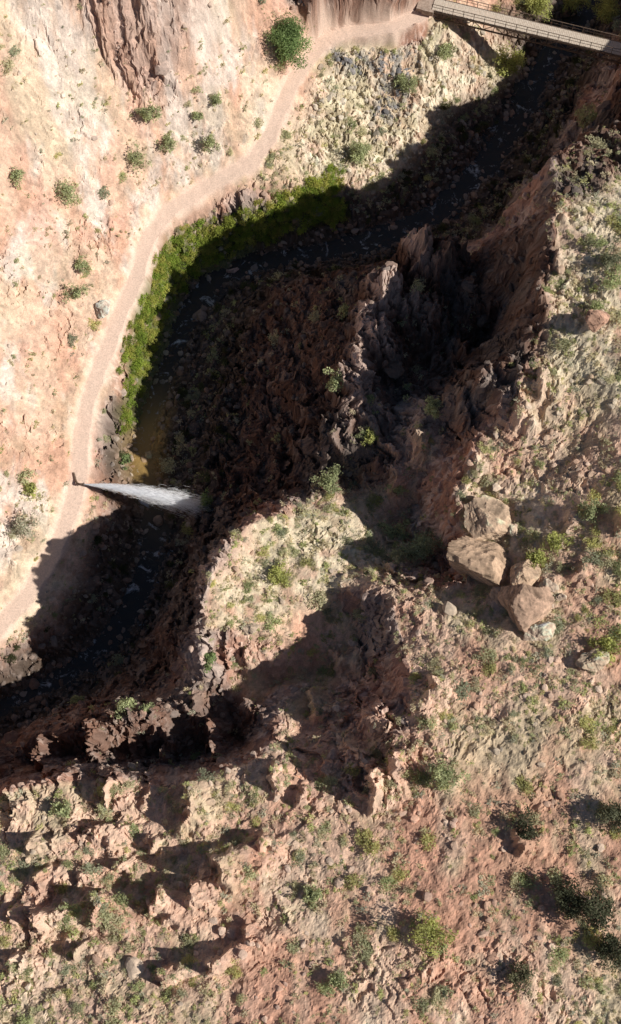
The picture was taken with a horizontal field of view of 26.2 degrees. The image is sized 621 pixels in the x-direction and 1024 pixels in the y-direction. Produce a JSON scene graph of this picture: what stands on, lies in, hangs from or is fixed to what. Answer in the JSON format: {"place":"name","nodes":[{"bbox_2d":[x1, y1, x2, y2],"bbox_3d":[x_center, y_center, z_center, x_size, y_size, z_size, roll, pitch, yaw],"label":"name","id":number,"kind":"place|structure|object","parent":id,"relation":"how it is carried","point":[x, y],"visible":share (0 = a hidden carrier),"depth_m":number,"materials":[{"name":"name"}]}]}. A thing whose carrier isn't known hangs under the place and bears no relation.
{"place":"outdoors","nodes":[
{"label":"outdoors","id":0,"kind":"place"},
{"bbox_2d":[0,0,603,716],"bbox_3d":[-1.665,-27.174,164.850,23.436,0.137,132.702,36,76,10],"label":"creek water","id":1,"kind":"structure","parent":0,"point":[488,162],"depth_m":165.48,"materials":[{"name":"brown liquid"}]},
{"bbox_2d":[0,0,620,1023],"bbox_3d":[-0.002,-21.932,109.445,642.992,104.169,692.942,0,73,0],"label":"canyon terrain","id":2,"kind":"structure","parent":0,"point":[122,280],"depth_m":134.52,"materials":[{"name":"beige soil"}]},
{"bbox_2d":[8,166,24,187],"bbox_3d":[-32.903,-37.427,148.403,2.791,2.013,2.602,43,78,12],"label":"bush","id":3,"kind":"object","parent":2,"relation":"on","point":[18,174],"visible":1,"depth_m":148.04,"materials":[{"name":"green plant"}]},
{"bbox_2d":[5,510,40,541],"bbox_3d":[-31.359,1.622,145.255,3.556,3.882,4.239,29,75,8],"label":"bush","id":4,"kind":"object","parent":2,"relation":"on","point":[20,527],"visible":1,"depth_m":145.13,"materials":[{"name":"green plant"}]},
{"bbox_2d":[22,482,38,498],"bbox_3d":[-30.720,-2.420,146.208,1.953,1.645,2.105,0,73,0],"label":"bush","id":5,"kind":"object","parent":2,"relation":"on","point":[31,488],"visible":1,"depth_m":145.94,"materials":[{"name":"green plant"}]},
{"bbox_2d":[49,797,71,820],"bbox_3d":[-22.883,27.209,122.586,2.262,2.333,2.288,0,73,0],"label":"desert tree","id":6,"kind":"object","parent":2,"relation":"on","point":[61,810],"visible":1,"depth_m":122.30,"materials":[{"name":"green plant"}]},
{"bbox_2d":[53,177,86,207],"bbox_3d":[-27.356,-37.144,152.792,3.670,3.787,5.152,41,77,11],"label":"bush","id":7,"kind":"object","parent":2,"relation":"on","point":[66,191],"visible":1,"depth_m":152.23,"materials":[{"name":"green plant"}]},
{"bbox_2d":[61,282,88,303],"bbox_3d":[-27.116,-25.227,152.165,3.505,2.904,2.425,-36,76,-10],"label":"desert tree","id":8,"kind":"object","parent":2,"relation":"on","point":[76,291],"visible":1,"depth_m":152.16,"materials":[{"name":"green plant"}]},
{"bbox_2d":[67,695,84,704],"bbox_3d":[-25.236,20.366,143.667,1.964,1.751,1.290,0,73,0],"label":"desert tree","id":9,"kind":"object","parent":2,"relation":"on","point":[76,698],"visible":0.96,"depth_m":143.32,"materials":[{"name":"green plant"}]},
{"bbox_2d":[73,472,83,485],"bbox_3d":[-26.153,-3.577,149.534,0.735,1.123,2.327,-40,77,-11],"label":"water pipe","id":10,"kind":"object","parent":2,"relation":"on","point":[75,479],"visible":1,"depth_m":149.59,"materials":[{"name":"metal"}]},
{"bbox_2d":[84,483,212,517],"bbox_3d":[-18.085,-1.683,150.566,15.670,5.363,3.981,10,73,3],"label":"water jet","id":11,"kind":"object","parent":10,"relation":"attached to","point":[165,497],"visible":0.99,"depth_m":149.29},
{"bbox_2d":[74,255,88,272],"bbox_3d":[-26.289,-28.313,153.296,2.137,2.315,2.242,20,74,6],"label":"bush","id":12,"kind":"object","parent":2,"relation":"on","point":[80,263],"visible":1,"depth_m":152.81,"materials":[{"name":"green plant"}]},
{"bbox_2d":[94,299,110,318],"bbox_3d":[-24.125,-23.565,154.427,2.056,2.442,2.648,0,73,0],"label":"boulder","id":13,"kind":"object","parent":2,"relation":"on","point":[102,308],"visible":1,"depth_m":153.55,"materials":[{"name":"beige stone"}]},
{"bbox_2d":[111,697,136,719],"bbox_3d":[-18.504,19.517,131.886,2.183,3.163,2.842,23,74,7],"label":"desert tree","id":14,"kind":"object","parent":2,"relation":"on","point":[122,704],"visible":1,"depth_m":131.71,"materials":[{"name":"green plant"}]},
{"bbox_2d":[119,453,131,469],"bbox_3d":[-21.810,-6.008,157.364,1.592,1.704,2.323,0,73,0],"label":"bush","id":15,"kind":"object","parent":2,"relation":"on","point":[125,458],"visible":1,"depth_m":157.08,"materials":[{"name":"green plant"}]},
{"bbox_2d":[123,140,151,175],"bbox_3d":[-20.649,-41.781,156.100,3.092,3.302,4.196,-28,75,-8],"label":"desert tree","id":16,"kind":"object","parent":2,"relation":"on","point":[136,158],"visible":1,"depth_m":156.04,"materials":[{"name":"green plant"}]},
{"bbox_2d":[138,702,157,712],"bbox_3d":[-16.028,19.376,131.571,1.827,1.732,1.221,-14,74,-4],"label":"desert tree","id":17,"kind":"object","parent":2,"relation":"on","point":[147,707],"visible":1,"depth_m":131.39,"materials":[{"name":"green plant"}]},
{"bbox_2d":[134,104,162,122],"bbox_3d":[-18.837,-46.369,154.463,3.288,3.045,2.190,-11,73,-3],"label":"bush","id":18,"kind":"object","parent":2,"relation":"on","point":[146,114],"visible":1,"depth_m":154.66,"materials":[{"name":"green plant"}]},
{"bbox_2d":[145,451,151,458],"bbox_3d":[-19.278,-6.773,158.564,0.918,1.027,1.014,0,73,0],"label":"boulder","id":19,"kind":"object","parent":2,"relation":"on","point":[148,454],"visible":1,"depth_m":158.27,"materials":[{"name":"grey stone"}]},
{"bbox_2d":[153,130,177,154],"bbox_3d":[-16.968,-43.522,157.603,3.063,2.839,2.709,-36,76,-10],"label":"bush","id":20,"kind":"object","parent":2,"relation":"on","point":[168,141],"visible":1,"depth_m":157.35,"materials":[{"name":"green plant"}]},
{"bbox_2d":[191,111,203,120],"bbox_3d":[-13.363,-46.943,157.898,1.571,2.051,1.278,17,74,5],"label":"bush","id":21,"kind":"object","parent":2,"relation":"on","point":[196,116],"visible":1,"depth_m":157.86,"materials":[{"name":"green plant"}]},
{"bbox_2d":[198,487,212,509],"bbox_3d":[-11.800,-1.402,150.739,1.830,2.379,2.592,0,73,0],"label":"desert tree","id":22,"kind":"object","parent":2,"relation":"on","point":[204,498],"visible":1,"depth_m":150.28,"materials":[{"name":"green plant"}]},
{"bbox_2d":[203,649,216,672],"bbox_3d":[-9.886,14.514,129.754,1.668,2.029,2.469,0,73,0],"label":"desert tree","id":23,"kind":"object","parent":2,"relation":"on","point":[210,657],"visible":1,"depth_m":129.44,"materials":[{"name":"green plant"}]},
{"bbox_2d":[198,134,222,153],"bbox_3d":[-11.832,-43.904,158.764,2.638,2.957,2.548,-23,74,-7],"label":"desert tree","id":24,"kind":"object","parent":2,"relation":"on","point":[210,141],"visible":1,"depth_m":158.60,"materials":[{"name":"green plant"}]},
{"bbox_2d":[210,91,222,106],"bbox_3d":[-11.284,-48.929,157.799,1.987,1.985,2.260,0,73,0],"label":"desert tree","id":25,"kind":"object","parent":2,"relation":"on","point":[216,100],"visible":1,"depth_m":157.49,"materials":[{"name":"green plant"}]},
{"bbox_2d":[226,267,238,272],"bbox_3d":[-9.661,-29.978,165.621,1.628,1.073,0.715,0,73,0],"label":"boulder","id":26,"kind":"object","parent":2,"relation":"on","point":[233,270],"visible":1,"depth_m":165.36,"materials":[{"name":"grey stone"}]},
{"bbox_2d":[116,163,349,436],"bbox_3d":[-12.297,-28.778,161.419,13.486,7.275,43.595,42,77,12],"label":"creekside willows","id":27,"kind":"object","parent":2,"relation":"on","point":[169,262],"visible":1,"depth_m":162.93,"materials":[{"name":"green plant"}]},
{"bbox_2d":[242,623,259,635],"bbox_3d":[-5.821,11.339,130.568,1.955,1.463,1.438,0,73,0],"label":"boulder","id":28,"kind":"object","parent":2,"relation":"on","point":[249,629],"visible":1,"depth_m":130.19,"materials":[{"name":"beige stone"}]},
{"bbox_2d":[267,559,292,587],"bbox_3d":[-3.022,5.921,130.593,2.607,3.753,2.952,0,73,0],"label":"desert tree","id":29,"kind":"object","parent":2,"relation":"on","point":[279,574],"visible":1,"depth_m":130.30,"materials":[{"name":"green plant"}]},
{"bbox_2d":[263,9,315,72],"bbox_3d":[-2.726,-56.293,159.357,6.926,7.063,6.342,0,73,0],"label":"juniper tree","id":30,"kind":"object","parent":2,"relation":"on","point":[285,36],"visible":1,"depth_m":158.40,"materials":[{"name":"green plant"}]},
{"bbox_2d":[2,4,592,675],"bbox_3d":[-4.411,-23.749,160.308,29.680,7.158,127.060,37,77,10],"label":"shade brush","id":31,"kind":"object","parent":2,"relation":"on","point":[182,392],"visible":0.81,"depth_m":162.91,"materials":[{"name":"green plant"}]},
{"bbox_2d":[0,0,620,1023],"bbox_3d":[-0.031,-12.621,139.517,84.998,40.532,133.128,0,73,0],"label":"desert shrubs","id":32,"kind":"object","parent":2,"relation":"on","point":[588,978],"visible":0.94,"depth_m":122.00,"materials":[{"name":"green plant"}]},
{"bbox_2d":[0,0,620,1023],"bbox_3d":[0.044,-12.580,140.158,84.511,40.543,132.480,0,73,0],"label":"scattered rocks","id":33,"kind":"object","parent":2,"relation":"on","point":[134,968],"visible":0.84,"depth_m":139.92,"materials":[{"name":"brown stone"}]},
{"bbox_2d":[0,0,620,1023],"bbox_3d":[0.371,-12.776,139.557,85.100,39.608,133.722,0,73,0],"label":"sagebrush","id":34,"kind":"object","parent":2,"relation":"on","point":[104,914],"visible":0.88,"depth_m":121.59,"materials":[{"name":"green plant"}]},
{"bbox_2d":[302,883,322,908],"bbox_3d":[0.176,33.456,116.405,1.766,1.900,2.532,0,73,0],"label":"desert tree","id":35,"kind":"object","parent":2,"relation":"on","point":[314,895],"visible":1,"depth_m":116.20,"materials":[{"name":"green plant"}]},
{"bbox_2d":[309,463,343,500],"bbox_3d":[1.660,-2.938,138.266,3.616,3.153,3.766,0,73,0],"label":"desert tree","id":36,"kind":"object","parent":2,"relation":"on","point":[328,481],"visible":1,"depth_m":137.58,"materials":[{"name":"green plant"}]},
{"bbox_2d":[323,367,343,393],"bbox_3d":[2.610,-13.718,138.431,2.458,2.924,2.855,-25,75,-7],"label":"desert tree","id":37,"kind":"object","parent":2,"relation":"on","point":[334,381],"visible":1,"depth_m":138.02,"materials":[{"name":"green plant"}]},
{"bbox_2d":[327,970,348,993],"bbox_3d":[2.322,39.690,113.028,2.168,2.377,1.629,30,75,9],"label":"desert tree","id":38,"kind":"object","parent":2,"relation":"on","point":[336,979],"visible":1,"depth_m":112.84,"materials":[{"name":"green plant"}]},
{"bbox_2d":[336,302,349,321],"bbox_3d":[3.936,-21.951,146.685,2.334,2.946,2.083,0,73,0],"label":"desert tree","id":39,"kind":"object","parent":2,"relation":"on","point":[344,308],"visible":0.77,"depth_m":146.35,"materials":[{"name":"green plant"}]},
{"bbox_2d":[349,137,372,166],"bbox_3d":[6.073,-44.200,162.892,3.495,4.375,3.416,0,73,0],"label":"desert tree","id":40,"kind":"object","parent":2,"relation":"on","point":[358,150],"visible":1,"depth_m":162.95,"materials":[{"name":"green plant"}]},
{"bbox_2d":[360,426,378,445],"bbox_3d":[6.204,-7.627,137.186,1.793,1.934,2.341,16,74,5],"label":"desert tree","id":41,"kind":"object","parent":2,"relation":"on","point":[370,436],"visible":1,"depth_m":136.97,"materials":[{"name":"green plant"}]},
{"bbox_2d":[374,519,410,544],"bbox_3d":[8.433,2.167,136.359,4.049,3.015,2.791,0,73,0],"label":"desert tree","id":42,"kind":"object","parent":2,"relation":"on","point":[392,532],"visible":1,"depth_m":136.09,"materials":[{"name":"green plant"}]},
{"bbox_2d":[393,70,419,95],"bbox_3d":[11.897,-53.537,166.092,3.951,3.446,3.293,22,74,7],"label":"desert tree","id":43,"kind":"object","parent":2,"relation":"on","point":[411,84],"visible":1,"depth_m":165.85,"materials":[{"name":"green plant"}]},
{"bbox_2d":[393,526,446,564],"bbox_3d":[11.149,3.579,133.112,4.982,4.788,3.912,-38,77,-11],"label":"desert tree","id":44,"kind":"object","parent":2,"relation":"on","point":[421,546],"visible":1,"depth_m":132.37,"materials":[{"name":"green plant"}]},
{"bbox_2d":[406,907,458,960],"bbox_3d":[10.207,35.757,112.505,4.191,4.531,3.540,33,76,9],"label":"desert tree","id":45,"kind":"object","parent":2,"relation":"on","point":[431,931],"visible":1,"depth_m":112.54,"materials":[{"name":"green plant"}]},
{"bbox_2d":[423,395,442,419],"bbox_3d":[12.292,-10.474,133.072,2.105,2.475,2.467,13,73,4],"label":"desert tree","id":46,"kind":"object","parent":2,"relation":"on","point":[433,405],"visible":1,"depth_m":132.83,"materials":[{"name":"green plant"}]},
{"bbox_2d":[437,41,457,60],"bbox_3d":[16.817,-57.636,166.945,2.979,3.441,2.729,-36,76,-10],"label":"desert tree","id":47,"kind":"object","parent":2,"relation":"on","point":[445,50],"visible":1,"depth_m":166.49,"materials":[{"name":"green plant"}]},
{"bbox_2d":[426,757,471,794],"bbox_3d":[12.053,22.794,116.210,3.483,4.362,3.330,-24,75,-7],"label":"desert tree","id":48,"kind":"object","parent":2,"relation":"on","point":[441,775],"visible":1,"depth_m":116.48,"materials":[{"name":"green plant"}]},
{"bbox_2d":[446,535,511,585],"bbox_3d":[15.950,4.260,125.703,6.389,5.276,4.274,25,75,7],"label":"boulder","id":49,"kind":"object","parent":2,"relation":"on","point":[481,561],"visible":1,"depth_m":124.15,"materials":[{"name":"beige stone"}]},
{"bbox_2d":[464,495,510,540],"bbox_3d":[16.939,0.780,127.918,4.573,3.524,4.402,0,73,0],"label":"boulder","id":50,"kind":"object","parent":2,"relation":"on","point":[486,517],"visible":1,"depth_m":126.89,"materials":[{"name":"beige stone"}]},
{"bbox_2d":[490,586,501,606],"bbox_3d":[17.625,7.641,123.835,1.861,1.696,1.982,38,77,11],"label":"boulder","id":51,"kind":"object","parent":2,"relation":"on","point":[494,591],"visible":0.46,"depth_m":123.53,"materials":[{"name":"brown stone"}]},
{"bbox_2d":[489,39,526,76],"bbox_3d":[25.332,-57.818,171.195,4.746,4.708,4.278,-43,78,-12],"label":"desert tree","id":52,"kind":"object","parent":2,"relation":"on","point":[512,62],"visible":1,"depth_m":170.66,"materials":[{"name":"green plant"}]},
{"bbox_2d":[507,524,517,536],"bbox_3d":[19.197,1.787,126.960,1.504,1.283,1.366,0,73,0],"label":"boulder","id":53,"kind":"object","parent":2,"relation":"on","point":[512,531],"visible":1,"depth_m":126.56,"materials":[{"name":"beige stone"}]},
{"bbox_2d":[416,0,620,63],"bbox_3d":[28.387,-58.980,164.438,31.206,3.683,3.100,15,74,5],"label":"footbridge","id":54,"kind":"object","parent":2,"relation":"on","point":[427,7],"visible":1,"depth_m":163.95,"materials":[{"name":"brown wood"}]},
{"bbox_2d":[505,956,536,1000],"bbox_3d":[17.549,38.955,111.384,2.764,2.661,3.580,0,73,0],"label":"desert tree","id":55,"kind":"object","parent":2,"relation":"on","point":[515,975],"visible":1,"depth_m":111.19,"materials":[{"name":"green plant"}]},
{"bbox_2d":[505,804,539,839],"bbox_3d":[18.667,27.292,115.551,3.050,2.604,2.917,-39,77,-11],"label":"desert tree","id":56,"kind":"object","parent":2,"relation":"on","point":[525,825],"visible":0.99,"depth_m":115.50,"materials":[{"name":"green plant"}]},
{"bbox_2d":[497,584,554,632],"bbox_3d":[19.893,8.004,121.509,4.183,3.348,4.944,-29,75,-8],"label":"boulder","id":57,"kind":"object","parent":2,"relation":"on","point":[526,606],"visible":1,"depth_m":120.45,"materials":[{"name":"beige stone"}]},
{"bbox_2d":[510,558,541,585],"bbox_3d":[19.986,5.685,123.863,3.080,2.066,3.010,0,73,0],"label":"boulder","id":58,"kind":"object","parent":2,"relation":"on","point":[523,572],"visible":0.91,"depth_m":123.34,"materials":[{"name":"beige stone"}]},
{"bbox_2d":[516,0,552,21],"bbox_3d":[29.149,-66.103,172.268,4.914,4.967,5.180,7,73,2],"label":"desert tree","id":59,"kind":"object","parent":2,"relation":"on","point":[539,6],"visible":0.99,"depth_m":171.94,"materials":[{"name":"green plant"}]},
{"bbox_2d":[525,548,548,568],"bbox_3d":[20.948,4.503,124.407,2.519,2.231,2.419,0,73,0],"label":"desert tree","id":60,"kind":"object","parent":2,"relation":"on","point":[538,556],"visible":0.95,"depth_m":123.97,"materials":[{"name":"green plant"}]},
{"bbox_2d":[523,622,555,640],"bbox_3d":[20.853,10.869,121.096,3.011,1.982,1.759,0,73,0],"label":"boulder","id":61,"kind":"object","parent":2,"relation":"on","point":[541,631],"visible":1,"depth_m":120.70,"materials":[{"name":"grey stone"}]},
{"bbox_2d":[539,578,558,591],"bbox_3d":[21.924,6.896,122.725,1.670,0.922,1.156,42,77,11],"label":"boulder","id":62,"kind":"object","parent":2,"relation":"on","point":[550,584],"visible":0.69,"depth_m":122.53,"materials":[{"name":"beige stone"}]},
{"bbox_2d":[540,530,572,552],"bbox_3d":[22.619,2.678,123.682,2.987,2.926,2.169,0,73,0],"label":"desert tree","id":63,"kind":"object","parent":2,"relation":"on","point":[555,541],"visible":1,"depth_m":123.67,"materials":[{"name":"green plant"}]},
{"bbox_2d":[556,593,566,600],"bbox_3d":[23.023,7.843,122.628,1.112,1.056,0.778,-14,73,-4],"label":"boulder","id":64,"kind":"object","parent":2,"relation":"on","point":[561,596],"visible":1,"depth_m":122.35,"materials":[{"name":"beige stone"}]},
{"bbox_2d":[549,868,585,919],"bbox_3d":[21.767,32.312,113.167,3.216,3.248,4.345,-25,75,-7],"label":"desert tree","id":65,"kind":"object","parent":2,"relation":"on","point":[563,898],"visible":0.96,"depth_m":112.58,"materials":[{"name":"green plant"}]},
{"bbox_2d":[560,0,591,12],"bbox_3d":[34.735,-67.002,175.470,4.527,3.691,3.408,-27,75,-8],"label":"desert tree","id":66,"kind":"object","parent":2,"relation":"on","point":[573,3],"visible":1,"depth_m":174.97,"materials":[{"name":"green plant"}]},
{"bbox_2d":[576,104,597,127],"bbox_3d":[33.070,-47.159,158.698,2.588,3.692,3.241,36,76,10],"label":"desert tree","id":67,"kind":"object","parent":2,"relation":"on","point":[592,116],"visible":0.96,"depth_m":158.29,"materials":[{"name":"green plant"}]},
{"bbox_2d":[564,876,620,938],"bbox_3d":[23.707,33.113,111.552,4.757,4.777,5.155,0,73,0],"label":"desert tree","id":68,"kind":"object","parent":2,"relation":"on","point":[597,910],"visible":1,"depth_m":111.59,"materials":[{"name":"green plant"}]},
{"bbox_2d":[576,648,609,671],"bbox_3d":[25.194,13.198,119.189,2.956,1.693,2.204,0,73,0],"label":"boulder","id":69,"kind":"object","parent":2,"relation":"on","point":[587,661],"visible":1,"depth_m":118.85,"materials":[{"name":"beige stone"}]},
{"bbox_2d":[575,498,610,528],"bbox_3d":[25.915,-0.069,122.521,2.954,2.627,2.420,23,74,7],"label":"desert tree","id":70,"kind":"object","parent":2,"relation":"on","point":[591,510],"visible":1,"depth_m":122.41,"materials":[{"name":"green plant"}]},
{"bbox_2d":[585,309,609,332],"bbox_3d":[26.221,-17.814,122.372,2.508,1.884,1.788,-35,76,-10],"label":"boulder","id":71,"kind":"object","parent":2,"relation":"on","point":[596,320],"visible":1,"depth_m":121.82,"materials":[{"name":"brown stone"}]},
{"bbox_2d":[585,619,620,664],"bbox_3d":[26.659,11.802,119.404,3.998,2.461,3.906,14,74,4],"label":"desert tree","id":72,"kind":"object","parent":2,"relation":"on","point":[605,643],"visible":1,"depth_m":119.08,"materials":[{"name":"green plant"}]},
{"bbox_2d":[591,795,620,832],"bbox_3d":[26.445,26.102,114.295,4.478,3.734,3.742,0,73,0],"label":"desert tree","id":73,"kind":"object","parent":2,"relation":"on","point":[611,812],"visible":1,"depth_m":114.37,"materials":[{"name":"green plant"}]},
{"bbox_2d":[591,0,620,24],"bbox_3d":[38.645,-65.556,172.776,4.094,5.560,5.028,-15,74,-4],"label":"desert tree","id":74,"kind":"object","parent":2,"relation":"on","point":[608,12],"visible":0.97,"depth_m":172.66,"materials":[{"name":"green plant"}]},
{"bbox_2d":[592,933,620,972],"bbox_3d":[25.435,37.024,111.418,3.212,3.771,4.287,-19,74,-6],"label":"desert tree","id":75,"kind":"object","parent":2,"relation":"on","point":[610,945],"visible":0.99,"depth_m":111.14,"materials":[{"name":"green plant"}]},
{"bbox_2d":[599,234,620,270],"bbox_3d":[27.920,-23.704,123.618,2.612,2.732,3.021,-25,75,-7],"label":"desert tree","id":76,"kind":"object","parent":2,"relation":"on","point":[610,259],"visible":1,"depth_m":123.44,"materials":[{"name":"green plant"}]}
]}

